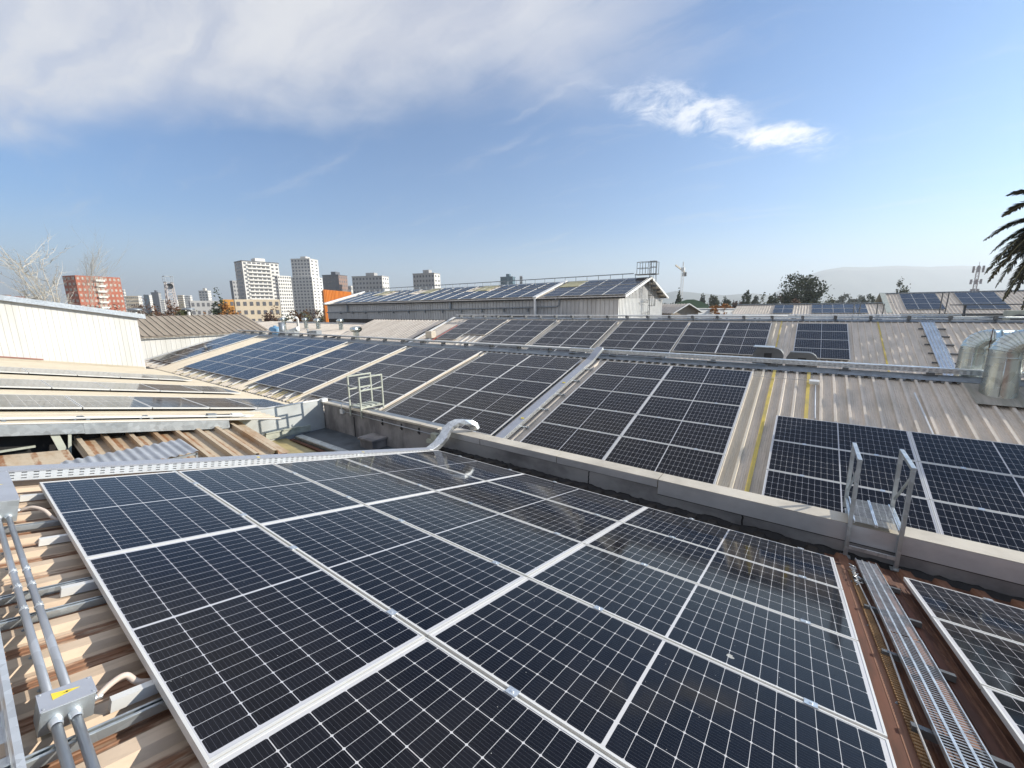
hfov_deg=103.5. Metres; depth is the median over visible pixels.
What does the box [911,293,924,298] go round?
solar panel
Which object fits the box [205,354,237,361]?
solar panel
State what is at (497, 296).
solar panel
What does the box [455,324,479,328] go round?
solar panel
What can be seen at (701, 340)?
solar panel
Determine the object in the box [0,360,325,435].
warehouse
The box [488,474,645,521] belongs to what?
solar panel
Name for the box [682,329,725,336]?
solar panel
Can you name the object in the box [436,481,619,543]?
solar panel
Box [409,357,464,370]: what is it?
solar panel
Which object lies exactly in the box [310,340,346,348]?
solar panel
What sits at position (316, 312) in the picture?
tree
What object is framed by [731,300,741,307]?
tree
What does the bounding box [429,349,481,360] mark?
solar panel
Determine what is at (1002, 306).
solar panel
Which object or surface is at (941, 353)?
cable tray
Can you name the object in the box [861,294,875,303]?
tree
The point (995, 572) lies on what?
parapet wall
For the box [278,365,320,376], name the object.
solar panel
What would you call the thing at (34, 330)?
shed
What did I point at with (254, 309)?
apartment building
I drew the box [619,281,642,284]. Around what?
solar panel
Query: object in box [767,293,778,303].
tree
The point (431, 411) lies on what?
solar panel
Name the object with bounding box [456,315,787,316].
pipe
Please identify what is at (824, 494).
solar panel
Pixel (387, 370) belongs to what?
solar panel
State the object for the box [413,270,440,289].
apartment building
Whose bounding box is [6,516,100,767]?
conduit
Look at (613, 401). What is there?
solar panel
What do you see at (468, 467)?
solar panel
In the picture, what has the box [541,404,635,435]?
solar panel
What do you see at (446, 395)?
solar panel
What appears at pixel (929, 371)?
cable tray
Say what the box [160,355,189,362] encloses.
solar panel
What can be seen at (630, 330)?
solar panel
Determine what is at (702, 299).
tree
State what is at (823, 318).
cable tray
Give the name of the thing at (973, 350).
vent duct
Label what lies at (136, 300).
apartment building
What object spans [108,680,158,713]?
mounting rail
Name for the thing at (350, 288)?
apartment building
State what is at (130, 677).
flexible hose
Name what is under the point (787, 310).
solar panel
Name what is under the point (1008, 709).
solar panel
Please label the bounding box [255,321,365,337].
roof
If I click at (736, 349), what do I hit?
solar panel
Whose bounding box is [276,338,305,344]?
solar panel
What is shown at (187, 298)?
apartment building
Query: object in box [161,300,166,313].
apartment building
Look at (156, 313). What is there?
tree
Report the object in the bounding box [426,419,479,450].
bent duct
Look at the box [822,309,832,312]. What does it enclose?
solar panel
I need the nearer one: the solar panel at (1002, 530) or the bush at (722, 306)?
the solar panel at (1002, 530)
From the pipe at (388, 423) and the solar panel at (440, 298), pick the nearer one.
the pipe at (388, 423)
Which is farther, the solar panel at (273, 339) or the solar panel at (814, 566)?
the solar panel at (273, 339)
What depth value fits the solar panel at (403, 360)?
17.18 m
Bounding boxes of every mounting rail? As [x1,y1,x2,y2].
[19,493,45,501]
[38,534,70,545]
[59,579,97,597]
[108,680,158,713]
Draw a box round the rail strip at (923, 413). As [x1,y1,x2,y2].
[913,392,933,433]
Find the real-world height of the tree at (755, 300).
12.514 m
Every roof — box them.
[72,420,288,458]
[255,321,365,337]
[255,428,396,454]
[334,319,444,342]
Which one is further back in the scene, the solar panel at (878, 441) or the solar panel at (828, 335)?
the solar panel at (828, 335)
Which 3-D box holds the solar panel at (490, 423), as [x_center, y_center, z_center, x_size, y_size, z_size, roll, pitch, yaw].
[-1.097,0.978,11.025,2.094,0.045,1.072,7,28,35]
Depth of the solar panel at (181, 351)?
27.50 m
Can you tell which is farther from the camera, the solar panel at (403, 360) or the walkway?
the solar panel at (403, 360)
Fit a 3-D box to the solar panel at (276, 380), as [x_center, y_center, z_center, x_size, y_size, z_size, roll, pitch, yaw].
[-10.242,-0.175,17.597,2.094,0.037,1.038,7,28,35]
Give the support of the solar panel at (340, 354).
on the warehouse at (887, 400)
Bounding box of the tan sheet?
[0,450,73,466]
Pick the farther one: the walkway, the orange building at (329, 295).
the orange building at (329, 295)
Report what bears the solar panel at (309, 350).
on the warehouse at (887, 400)
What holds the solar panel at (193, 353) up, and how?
on the warehouse at (887, 400)
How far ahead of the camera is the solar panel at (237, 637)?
2.19 m
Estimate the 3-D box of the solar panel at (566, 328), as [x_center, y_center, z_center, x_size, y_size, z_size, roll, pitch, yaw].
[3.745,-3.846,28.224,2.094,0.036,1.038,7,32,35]
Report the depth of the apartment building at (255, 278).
295.26 m
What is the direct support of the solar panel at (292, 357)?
on the warehouse at (887, 400)
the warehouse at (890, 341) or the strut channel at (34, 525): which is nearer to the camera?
the strut channel at (34, 525)
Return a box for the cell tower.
[969,262,984,290]
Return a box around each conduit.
[0,518,75,767]
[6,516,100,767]
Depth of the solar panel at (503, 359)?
15.24 m
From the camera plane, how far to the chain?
4.23 m
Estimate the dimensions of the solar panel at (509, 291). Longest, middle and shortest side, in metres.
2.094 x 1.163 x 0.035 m
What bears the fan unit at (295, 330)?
on the roof at (330, 328)
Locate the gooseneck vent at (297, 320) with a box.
[294,317,299,331]
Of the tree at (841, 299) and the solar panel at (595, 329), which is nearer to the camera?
the solar panel at (595, 329)
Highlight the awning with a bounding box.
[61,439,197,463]
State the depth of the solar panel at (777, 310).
52.09 m
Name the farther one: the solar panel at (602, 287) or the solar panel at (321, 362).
the solar panel at (602, 287)
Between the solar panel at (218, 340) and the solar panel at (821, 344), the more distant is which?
the solar panel at (218, 340)
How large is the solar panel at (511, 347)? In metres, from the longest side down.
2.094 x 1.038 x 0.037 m
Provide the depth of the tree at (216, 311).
95.15 m
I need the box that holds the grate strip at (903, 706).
[848,569,932,767]
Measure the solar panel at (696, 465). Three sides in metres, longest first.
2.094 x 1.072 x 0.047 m
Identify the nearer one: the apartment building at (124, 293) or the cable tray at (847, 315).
the cable tray at (847, 315)
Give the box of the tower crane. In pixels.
[675,262,686,300]
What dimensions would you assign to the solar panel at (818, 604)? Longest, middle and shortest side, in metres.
2.094 x 1.072 x 0.047 m
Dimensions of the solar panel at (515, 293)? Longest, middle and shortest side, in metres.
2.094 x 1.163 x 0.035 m
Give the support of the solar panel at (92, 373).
on the warehouse at (33, 427)
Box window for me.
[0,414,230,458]
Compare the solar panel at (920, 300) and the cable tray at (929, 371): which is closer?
the cable tray at (929, 371)
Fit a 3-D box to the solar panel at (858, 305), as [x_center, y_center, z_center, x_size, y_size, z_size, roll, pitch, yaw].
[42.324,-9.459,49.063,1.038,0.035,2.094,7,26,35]
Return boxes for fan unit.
[285,327,299,335]
[307,329,321,335]
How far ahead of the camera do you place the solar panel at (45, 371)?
13.60 m
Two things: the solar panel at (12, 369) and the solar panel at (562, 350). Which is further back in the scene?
the solar panel at (562, 350)
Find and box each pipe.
[0,415,242,419]
[7,415,222,417]
[237,330,570,348]
[240,332,764,364]
[249,331,633,352]
[255,399,319,410]
[343,411,429,433]
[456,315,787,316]
[642,316,1023,317]
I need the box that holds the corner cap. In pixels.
[320,398,327,401]
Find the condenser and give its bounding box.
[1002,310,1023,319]
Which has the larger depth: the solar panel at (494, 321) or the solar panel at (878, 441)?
the solar panel at (494, 321)
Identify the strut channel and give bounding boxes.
[0,576,92,605]
[0,595,106,630]
[0,697,167,767]
[4,520,60,532]
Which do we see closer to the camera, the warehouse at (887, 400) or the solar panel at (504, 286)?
the warehouse at (887, 400)
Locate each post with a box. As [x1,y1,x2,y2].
[937,292,943,319]
[943,292,949,319]
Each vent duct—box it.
[953,328,1017,376]
[963,329,1023,407]
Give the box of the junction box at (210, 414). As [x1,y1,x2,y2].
[206,413,253,417]
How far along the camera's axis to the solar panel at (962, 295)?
46.31 m
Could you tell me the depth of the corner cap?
11.79 m
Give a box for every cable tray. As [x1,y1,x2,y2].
[0,447,431,480]
[495,347,603,438]
[569,347,1023,377]
[650,317,992,319]
[688,314,978,319]
[918,321,957,375]
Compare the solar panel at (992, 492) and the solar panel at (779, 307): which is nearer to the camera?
the solar panel at (992, 492)
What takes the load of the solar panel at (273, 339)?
on the rail
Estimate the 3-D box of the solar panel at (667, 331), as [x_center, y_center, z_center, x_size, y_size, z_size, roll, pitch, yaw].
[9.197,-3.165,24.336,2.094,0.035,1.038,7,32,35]
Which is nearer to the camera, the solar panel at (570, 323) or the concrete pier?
the concrete pier
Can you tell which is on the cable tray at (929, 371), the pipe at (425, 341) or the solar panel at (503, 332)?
the pipe at (425, 341)
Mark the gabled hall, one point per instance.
(628, 303)
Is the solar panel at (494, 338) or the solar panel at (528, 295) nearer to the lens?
the solar panel at (494, 338)
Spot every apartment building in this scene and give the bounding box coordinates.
[62,275,125,311]
[122,290,127,311]
[125,296,144,313]
[143,295,153,314]
[150,290,162,313]
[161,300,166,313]
[177,295,185,310]
[184,296,192,307]
[188,301,219,314]
[198,288,211,300]
[222,299,234,314]
[230,280,238,299]
[233,299,280,320]
[234,258,279,298]
[274,275,294,320]
[291,256,318,277]
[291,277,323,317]
[322,272,347,291]
[348,286,352,293]
[351,273,389,293]
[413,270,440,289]
[500,274,515,284]
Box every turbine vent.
[279,317,287,329]
[302,318,309,328]
[313,318,321,328]
[336,319,344,329]
[349,326,361,338]
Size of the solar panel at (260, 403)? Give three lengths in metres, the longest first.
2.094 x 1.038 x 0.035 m
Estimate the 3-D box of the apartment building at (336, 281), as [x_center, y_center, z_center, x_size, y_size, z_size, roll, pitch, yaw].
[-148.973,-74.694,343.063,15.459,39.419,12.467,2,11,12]
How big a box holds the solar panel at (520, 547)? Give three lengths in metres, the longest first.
2.094 x 1.072 x 0.046 m
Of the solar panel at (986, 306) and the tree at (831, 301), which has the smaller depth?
the solar panel at (986, 306)
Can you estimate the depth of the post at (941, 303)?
22.98 m
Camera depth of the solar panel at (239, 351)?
24.38 m
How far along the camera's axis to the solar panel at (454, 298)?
46.97 m
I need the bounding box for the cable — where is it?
[852,570,934,767]
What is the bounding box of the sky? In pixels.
[0,0,1023,309]
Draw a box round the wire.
[752,375,803,379]
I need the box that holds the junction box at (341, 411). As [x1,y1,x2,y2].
[340,402,348,413]
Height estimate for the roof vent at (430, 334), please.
0.550 m
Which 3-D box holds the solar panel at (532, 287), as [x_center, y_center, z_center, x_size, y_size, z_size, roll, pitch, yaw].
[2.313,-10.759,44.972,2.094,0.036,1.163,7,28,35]
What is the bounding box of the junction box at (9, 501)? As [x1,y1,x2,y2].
[0,471,19,522]
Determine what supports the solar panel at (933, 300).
on the warehouse at (895, 300)
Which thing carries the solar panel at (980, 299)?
on the warehouse at (895, 300)
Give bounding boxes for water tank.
[269,325,278,333]
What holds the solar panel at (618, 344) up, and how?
on the warehouse at (890, 341)
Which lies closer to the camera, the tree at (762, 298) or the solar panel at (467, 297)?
the solar panel at (467, 297)
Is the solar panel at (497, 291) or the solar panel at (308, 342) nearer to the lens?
the solar panel at (308, 342)
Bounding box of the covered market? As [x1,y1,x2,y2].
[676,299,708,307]
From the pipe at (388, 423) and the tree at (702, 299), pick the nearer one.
the pipe at (388, 423)
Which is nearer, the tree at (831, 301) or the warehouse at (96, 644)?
the warehouse at (96, 644)
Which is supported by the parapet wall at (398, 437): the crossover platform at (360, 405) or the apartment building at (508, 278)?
the crossover platform at (360, 405)
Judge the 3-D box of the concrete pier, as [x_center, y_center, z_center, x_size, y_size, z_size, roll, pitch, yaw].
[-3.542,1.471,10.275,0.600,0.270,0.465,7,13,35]
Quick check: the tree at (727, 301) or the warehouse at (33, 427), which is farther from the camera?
the tree at (727, 301)
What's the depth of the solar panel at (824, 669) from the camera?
2.77 m
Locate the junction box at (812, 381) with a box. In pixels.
[809,379,818,418]
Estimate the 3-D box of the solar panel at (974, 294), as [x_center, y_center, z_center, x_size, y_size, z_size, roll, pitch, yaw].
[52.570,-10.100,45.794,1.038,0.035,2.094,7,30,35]
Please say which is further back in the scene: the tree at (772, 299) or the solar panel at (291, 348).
the tree at (772, 299)
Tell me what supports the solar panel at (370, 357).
on the warehouse at (887, 400)
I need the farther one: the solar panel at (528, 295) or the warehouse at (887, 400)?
the solar panel at (528, 295)
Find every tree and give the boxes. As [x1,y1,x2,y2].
[0,234,97,306]
[69,230,121,307]
[72,229,142,309]
[130,297,152,315]
[146,304,162,315]
[163,296,180,315]
[174,304,196,315]
[210,287,229,314]
[218,301,240,314]
[261,305,279,320]
[288,309,313,321]
[309,308,323,321]
[675,288,682,303]
[700,293,705,303]
[709,294,719,307]
[721,296,730,307]
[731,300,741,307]
[739,290,751,303]
[751,295,758,303]
[759,292,769,303]
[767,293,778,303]
[777,271,832,304]
[825,297,839,302]
[835,294,851,302]
[847,295,870,302]
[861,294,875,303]
[895,276,910,292]
[983,189,1023,309]
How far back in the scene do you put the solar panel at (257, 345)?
25.16 m
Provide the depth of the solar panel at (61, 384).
11.01 m
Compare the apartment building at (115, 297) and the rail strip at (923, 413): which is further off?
the apartment building at (115, 297)
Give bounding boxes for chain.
[849,563,862,584]
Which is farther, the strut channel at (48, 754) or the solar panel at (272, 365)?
the solar panel at (272, 365)
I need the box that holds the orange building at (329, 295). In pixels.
[322,289,351,321]
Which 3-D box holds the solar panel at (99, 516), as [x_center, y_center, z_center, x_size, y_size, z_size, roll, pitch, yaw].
[-3.340,1.090,3.679,2.094,0.046,1.072,7,-1,35]
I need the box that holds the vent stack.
[278,322,284,335]
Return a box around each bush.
[709,305,719,318]
[715,303,726,313]
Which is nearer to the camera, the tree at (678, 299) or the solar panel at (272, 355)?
the solar panel at (272, 355)
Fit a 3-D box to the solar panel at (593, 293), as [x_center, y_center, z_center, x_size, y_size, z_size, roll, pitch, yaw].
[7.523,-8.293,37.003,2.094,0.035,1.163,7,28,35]
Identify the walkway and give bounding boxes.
[853,558,1014,767]
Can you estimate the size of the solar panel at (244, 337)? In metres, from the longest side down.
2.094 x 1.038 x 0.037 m
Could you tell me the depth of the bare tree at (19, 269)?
44.15 m
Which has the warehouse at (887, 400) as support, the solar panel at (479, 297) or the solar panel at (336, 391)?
the solar panel at (336, 391)
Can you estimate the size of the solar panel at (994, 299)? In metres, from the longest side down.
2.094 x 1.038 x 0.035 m
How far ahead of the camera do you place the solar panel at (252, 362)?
21.20 m
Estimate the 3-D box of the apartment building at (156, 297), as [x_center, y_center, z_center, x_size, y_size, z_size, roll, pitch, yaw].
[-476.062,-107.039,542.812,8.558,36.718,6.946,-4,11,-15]
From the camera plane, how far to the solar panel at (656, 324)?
25.02 m
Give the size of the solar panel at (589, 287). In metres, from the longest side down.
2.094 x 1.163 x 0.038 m
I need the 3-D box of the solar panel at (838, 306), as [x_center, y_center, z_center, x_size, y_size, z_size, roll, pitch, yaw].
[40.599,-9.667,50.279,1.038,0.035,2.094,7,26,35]
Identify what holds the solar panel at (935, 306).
on the warehouse at (895, 300)
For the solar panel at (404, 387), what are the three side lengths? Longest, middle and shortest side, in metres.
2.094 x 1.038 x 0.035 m
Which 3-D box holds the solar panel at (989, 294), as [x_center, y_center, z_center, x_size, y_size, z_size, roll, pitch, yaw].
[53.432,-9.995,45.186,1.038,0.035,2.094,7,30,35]
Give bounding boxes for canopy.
[950,304,1023,319]
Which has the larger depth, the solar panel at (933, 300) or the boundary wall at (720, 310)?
the boundary wall at (720, 310)
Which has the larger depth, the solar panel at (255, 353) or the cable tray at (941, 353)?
the solar panel at (255, 353)
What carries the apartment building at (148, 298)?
on the ground
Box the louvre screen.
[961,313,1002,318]
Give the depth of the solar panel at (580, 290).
39.06 m
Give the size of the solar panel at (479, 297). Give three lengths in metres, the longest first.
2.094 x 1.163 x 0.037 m
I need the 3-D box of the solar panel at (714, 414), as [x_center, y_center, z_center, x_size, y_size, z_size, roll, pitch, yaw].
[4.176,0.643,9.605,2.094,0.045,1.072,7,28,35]
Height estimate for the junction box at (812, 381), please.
0.574 m
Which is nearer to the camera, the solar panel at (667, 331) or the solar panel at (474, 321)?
the solar panel at (667, 331)
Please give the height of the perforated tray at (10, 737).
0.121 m
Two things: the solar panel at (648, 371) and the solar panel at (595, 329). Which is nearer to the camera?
the solar panel at (648, 371)
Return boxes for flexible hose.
[20,506,58,520]
[96,672,151,696]
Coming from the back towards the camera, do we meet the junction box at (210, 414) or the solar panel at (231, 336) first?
the solar panel at (231, 336)
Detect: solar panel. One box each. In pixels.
[0,366,27,373]
[0,378,50,388]
[0,394,81,408]
[22,368,76,375]
[39,471,255,563]
[41,380,109,389]
[65,395,151,408]
[67,370,119,377]
[85,525,424,767]
[95,382,159,391]
[108,372,157,378]
[128,396,208,408]
[140,383,202,392]
[144,374,191,380]
[151,353,176,360]
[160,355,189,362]
[170,348,196,354]
[178,464,363,525]
[180,350,208,356]
[181,397,256,408]
[182,385,240,393]
[184,360,216,369]
[188,343,212,348]
[197,344,225,350]
[197,362,231,372]
[204,338,228,343]
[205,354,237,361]
[207,637,623,767]
[212,365,248,375]
[216,339,242,345]
[220,356,252,364]
[221,334,243,338]
[224,348,255,354]
[227,398,284,408]
[229,368,270,380]
[232,335,257,340]
[235,358,270,367]
[238,349,271,357]
[242,342,272,348]
[252,360,291,371]
[254,373,298,387]
[255,351,289,359]
[259,343,288,350]
[260,337,287,342]
[260,505,525,637]
[273,458,433,504]
[274,353,311,362]
[275,345,308,352]
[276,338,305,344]
[277,377,326,392]
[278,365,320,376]
[292,339,325,345]
[293,346,330,355]
[299,357,341,367]
[302,368,349,381]
[309,383,365,401]
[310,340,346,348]
[319,349,360,358]
[323,359,369,371]
[334,373,386,387]
[339,343,377,350]
[341,389,403,409]
[344,351,388,362]
[344,454,483,490]
[357,363,406,376]
[362,344,405,353]
[366,377,425,395]
[366,491,582,576]
[378,354,426,366]
[385,397,455,421]
[390,367,446,382]
[396,347,442,356]
[397,450,522,480]
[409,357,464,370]
[410,384,477,405]
[428,577,896,767]
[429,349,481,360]
[433,297,448,299]
[433,373,496,390]
[433,406,513,435]
[436,333,463,339]
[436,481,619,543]
[445,296,463,299]
[446,328,470,333]
[452,294,468,296]
[453,362,514,377]
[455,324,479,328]
[457,391,534,416]
[459,296,475,298]
[461,319,487,323]
[465,329,492,334]
[472,291,488,293]
[472,295,491,298]
[472,341,501,347]
[472,352,530,365]
[473,324,500,328]
[479,378,552,398]
[480,293,496,295]
[480,335,509,341]
[481,319,506,323]
[487,290,503,292]
[488,295,506,297]
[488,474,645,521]
[489,330,517,335]
[494,287,510,289]
[495,292,512,294]
[495,342,526,348]
[497,325,525,329]
[498,366,567,383]
[499,285,515,287]
[500,290,517,292]
[503,294,523,297]
[503,336,534,342]
[504,320,532,324]
[507,286,526,289]
[509,292,527,294]
[511,330,542,336]
[514,284,530,286]
[516,289,534,291]
[516,355,581,370]
[519,325,548,330]
[520,294,536,296]
[520,422,619,459]
[523,286,540,288]
[527,291,542,293]
[527,320,556,325]
[527,343,560,350]
[528,544,887,738]
[530,283,547,285]
[535,337,567,344]
[540,285,553,287]
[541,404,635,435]
[542,293,564,296]
[542,331,574,337]
[550,290,569,292]
[550,326,581,331]
[554,287,575,290]
[555,345,591,352]
[556,320,587,325]
[561,388,649,414]
[562,292,584,295]
[562,338,598,345]
[567,289,589,292]
[570,332,604,338]
[573,286,595,289]
[576,326,610,332]
[578,374,660,395]
[579,283,600,286]
[581,291,606,295]
[583,321,616,326]
[584,280,605,283]
[585,522,857,640]
[588,288,610,291]
[593,285,615,288]
[593,361,671,379]
[598,282,620,285]
[599,340,637,348]
[601,347,631,354]
[603,279,625,282]
[603,291,627,294]
[604,436,724,483]
[605,333,643,340]
[609,287,633,290]
[612,327,648,333]
[614,284,637,287]
[618,321,654,327]
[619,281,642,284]
[621,415,733,454]
[622,507,842,588]
[623,278,646,281]
[627,349,670,357]
[633,341,675,349]
[637,396,740,427]
[639,334,680,341]
[645,328,684,334]
[650,321,688,327]
[650,380,746,405]
[662,366,752,387]
[672,343,718,352]
[678,336,721,344]
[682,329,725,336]
[687,322,728,328]
[715,345,756,354]
[719,337,767,345]
[723,329,769,337]
[727,323,771,329]
[762,469,939,533]
[766,440,928,499]
[772,309,782,312]
[772,415,916,460]
[774,305,783,308]
[782,309,792,312]
[783,305,793,308]
[793,347,850,359]
[794,339,849,349]
[795,331,848,339]
[796,323,847,331]
[811,309,821,312]
[812,304,821,308]
[822,304,832,308]
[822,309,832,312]
[833,304,843,308]
[833,309,844,312]
[843,304,853,307]
[844,308,855,312]
[855,304,866,307]
[856,308,867,312]
[899,294,912,298]
[901,299,915,303]
[903,577,1023,644]
[904,304,918,309]
[909,431,1023,476]
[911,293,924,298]
[914,298,928,303]
[917,304,931,308]
[918,462,1023,516]
[923,293,937,297]
[926,298,940,303]
[930,303,944,308]
[930,500,1023,551]
[932,617,1023,699]
[954,292,970,297]
[958,298,975,302]
[962,303,980,308]
[967,292,983,297]
[972,297,989,302]
[977,303,995,308]
[980,292,998,296]
[981,685,1023,751]
[985,297,1005,302]
[991,303,1011,308]
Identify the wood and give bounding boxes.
[146,301,860,320]
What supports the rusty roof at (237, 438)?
attached to the warehouse at (33, 427)
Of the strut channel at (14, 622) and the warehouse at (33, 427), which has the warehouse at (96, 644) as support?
the strut channel at (14, 622)
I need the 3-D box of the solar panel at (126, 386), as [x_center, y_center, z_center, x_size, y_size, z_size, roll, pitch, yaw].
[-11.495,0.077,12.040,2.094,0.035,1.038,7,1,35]
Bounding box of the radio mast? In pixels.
[162,276,178,311]
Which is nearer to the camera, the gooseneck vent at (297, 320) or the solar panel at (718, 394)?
the solar panel at (718, 394)
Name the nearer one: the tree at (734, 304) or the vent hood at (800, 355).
the vent hood at (800, 355)
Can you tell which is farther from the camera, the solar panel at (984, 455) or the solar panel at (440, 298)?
the solar panel at (440, 298)
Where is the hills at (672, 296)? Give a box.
[660,291,847,305]
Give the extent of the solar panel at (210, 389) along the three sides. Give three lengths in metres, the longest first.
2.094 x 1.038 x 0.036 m
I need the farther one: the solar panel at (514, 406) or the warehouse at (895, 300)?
the warehouse at (895, 300)
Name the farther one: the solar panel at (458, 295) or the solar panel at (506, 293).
the solar panel at (458, 295)
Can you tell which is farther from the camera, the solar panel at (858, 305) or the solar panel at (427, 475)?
the solar panel at (858, 305)
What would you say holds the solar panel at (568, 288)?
attached to the rail
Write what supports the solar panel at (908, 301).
on the warehouse at (895, 300)
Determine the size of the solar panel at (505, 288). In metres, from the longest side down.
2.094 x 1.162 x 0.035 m
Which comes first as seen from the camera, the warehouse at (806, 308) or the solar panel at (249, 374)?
the solar panel at (249, 374)
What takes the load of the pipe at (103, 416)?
on the warehouse at (33, 427)
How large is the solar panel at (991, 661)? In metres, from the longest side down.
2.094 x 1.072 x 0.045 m
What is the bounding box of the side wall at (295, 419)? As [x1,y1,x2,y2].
[231,401,324,440]
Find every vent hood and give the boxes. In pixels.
[752,345,783,365]
[785,351,817,367]
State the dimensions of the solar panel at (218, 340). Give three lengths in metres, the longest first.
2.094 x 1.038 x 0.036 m
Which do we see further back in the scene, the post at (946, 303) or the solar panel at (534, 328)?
the solar panel at (534, 328)
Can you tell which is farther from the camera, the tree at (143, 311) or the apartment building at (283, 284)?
the apartment building at (283, 284)
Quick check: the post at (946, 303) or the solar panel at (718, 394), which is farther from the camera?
the post at (946, 303)
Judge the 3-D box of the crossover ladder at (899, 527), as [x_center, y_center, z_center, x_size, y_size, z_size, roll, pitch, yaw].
[4.502,1.483,5.023,0.560,1.270,0.780,7,13,35]
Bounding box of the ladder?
[635,261,658,314]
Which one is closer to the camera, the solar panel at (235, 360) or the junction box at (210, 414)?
the junction box at (210, 414)
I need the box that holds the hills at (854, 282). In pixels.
[772,266,1023,299]
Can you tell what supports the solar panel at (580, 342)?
on the warehouse at (890, 341)
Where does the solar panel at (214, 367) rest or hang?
on the rail
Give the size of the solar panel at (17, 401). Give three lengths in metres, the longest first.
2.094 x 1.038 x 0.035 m
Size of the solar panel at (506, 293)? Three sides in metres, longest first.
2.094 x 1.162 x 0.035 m
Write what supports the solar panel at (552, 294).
attached to the rail
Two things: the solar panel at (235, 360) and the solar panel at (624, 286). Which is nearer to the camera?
the solar panel at (235, 360)
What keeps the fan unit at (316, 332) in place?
on the roof at (330, 328)
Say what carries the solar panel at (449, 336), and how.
on the warehouse at (890, 341)
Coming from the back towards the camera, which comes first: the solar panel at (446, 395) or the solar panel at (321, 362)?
the solar panel at (321, 362)
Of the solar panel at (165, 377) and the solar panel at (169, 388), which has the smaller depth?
the solar panel at (169, 388)
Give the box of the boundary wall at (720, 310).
[698,308,734,318]
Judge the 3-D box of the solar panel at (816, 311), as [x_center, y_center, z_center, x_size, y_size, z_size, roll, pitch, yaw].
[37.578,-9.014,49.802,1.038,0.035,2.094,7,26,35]
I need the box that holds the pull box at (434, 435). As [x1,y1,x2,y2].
[426,432,439,443]
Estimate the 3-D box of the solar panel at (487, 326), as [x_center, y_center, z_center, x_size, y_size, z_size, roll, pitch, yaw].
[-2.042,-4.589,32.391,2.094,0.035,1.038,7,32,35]
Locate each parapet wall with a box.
[322,400,444,448]
[439,428,1023,601]
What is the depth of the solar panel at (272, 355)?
21.98 m
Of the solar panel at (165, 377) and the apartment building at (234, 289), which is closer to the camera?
the solar panel at (165, 377)
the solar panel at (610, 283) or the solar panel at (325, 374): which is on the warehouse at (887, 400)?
the solar panel at (325, 374)
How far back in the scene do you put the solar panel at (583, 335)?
26.24 m
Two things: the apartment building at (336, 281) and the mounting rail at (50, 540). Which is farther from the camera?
the apartment building at (336, 281)
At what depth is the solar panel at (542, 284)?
45.78 m
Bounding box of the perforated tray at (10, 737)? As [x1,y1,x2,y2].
[0,632,26,767]
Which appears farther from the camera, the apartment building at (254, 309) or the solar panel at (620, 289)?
the apartment building at (254, 309)
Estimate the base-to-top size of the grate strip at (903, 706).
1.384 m
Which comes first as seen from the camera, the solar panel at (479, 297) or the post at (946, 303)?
the post at (946, 303)
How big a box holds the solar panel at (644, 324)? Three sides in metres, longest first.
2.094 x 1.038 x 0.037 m
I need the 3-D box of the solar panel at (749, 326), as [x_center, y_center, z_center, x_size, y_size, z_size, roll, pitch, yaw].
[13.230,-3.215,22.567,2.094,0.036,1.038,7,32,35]
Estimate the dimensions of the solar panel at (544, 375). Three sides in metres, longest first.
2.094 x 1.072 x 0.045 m
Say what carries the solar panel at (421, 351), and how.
on the warehouse at (887, 400)
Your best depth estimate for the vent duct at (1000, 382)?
8.11 m
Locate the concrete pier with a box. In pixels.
[357,433,386,449]
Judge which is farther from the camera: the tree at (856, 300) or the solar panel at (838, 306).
the tree at (856, 300)
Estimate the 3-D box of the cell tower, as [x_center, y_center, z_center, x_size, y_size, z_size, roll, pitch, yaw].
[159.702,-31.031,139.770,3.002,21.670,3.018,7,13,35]
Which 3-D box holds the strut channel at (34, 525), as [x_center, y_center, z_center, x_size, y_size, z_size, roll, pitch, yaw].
[-3.666,1.117,3.256,0.041,0.265,0.952,7,13,35]
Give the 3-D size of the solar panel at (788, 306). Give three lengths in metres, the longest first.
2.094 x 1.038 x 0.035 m
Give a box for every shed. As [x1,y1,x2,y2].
[0,295,145,368]
[137,314,269,359]
[662,303,703,314]
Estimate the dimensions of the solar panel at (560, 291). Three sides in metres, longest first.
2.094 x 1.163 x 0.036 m
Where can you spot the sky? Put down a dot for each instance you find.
(749, 145)
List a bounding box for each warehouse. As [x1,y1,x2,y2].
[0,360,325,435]
[0,448,1023,767]
[144,333,1023,494]
[409,317,1023,468]
[728,302,898,318]
[873,290,1023,319]
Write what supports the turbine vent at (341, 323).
on the roof at (330, 328)
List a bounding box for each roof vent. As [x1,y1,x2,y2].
[127,308,141,312]
[181,308,194,314]
[425,331,435,337]
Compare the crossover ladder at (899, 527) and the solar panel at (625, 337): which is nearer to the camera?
the crossover ladder at (899, 527)
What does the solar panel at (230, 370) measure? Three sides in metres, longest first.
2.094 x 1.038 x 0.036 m
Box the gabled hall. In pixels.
[323,273,668,322]
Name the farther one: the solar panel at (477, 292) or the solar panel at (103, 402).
the solar panel at (477, 292)
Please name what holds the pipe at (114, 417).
on the pipe saddle

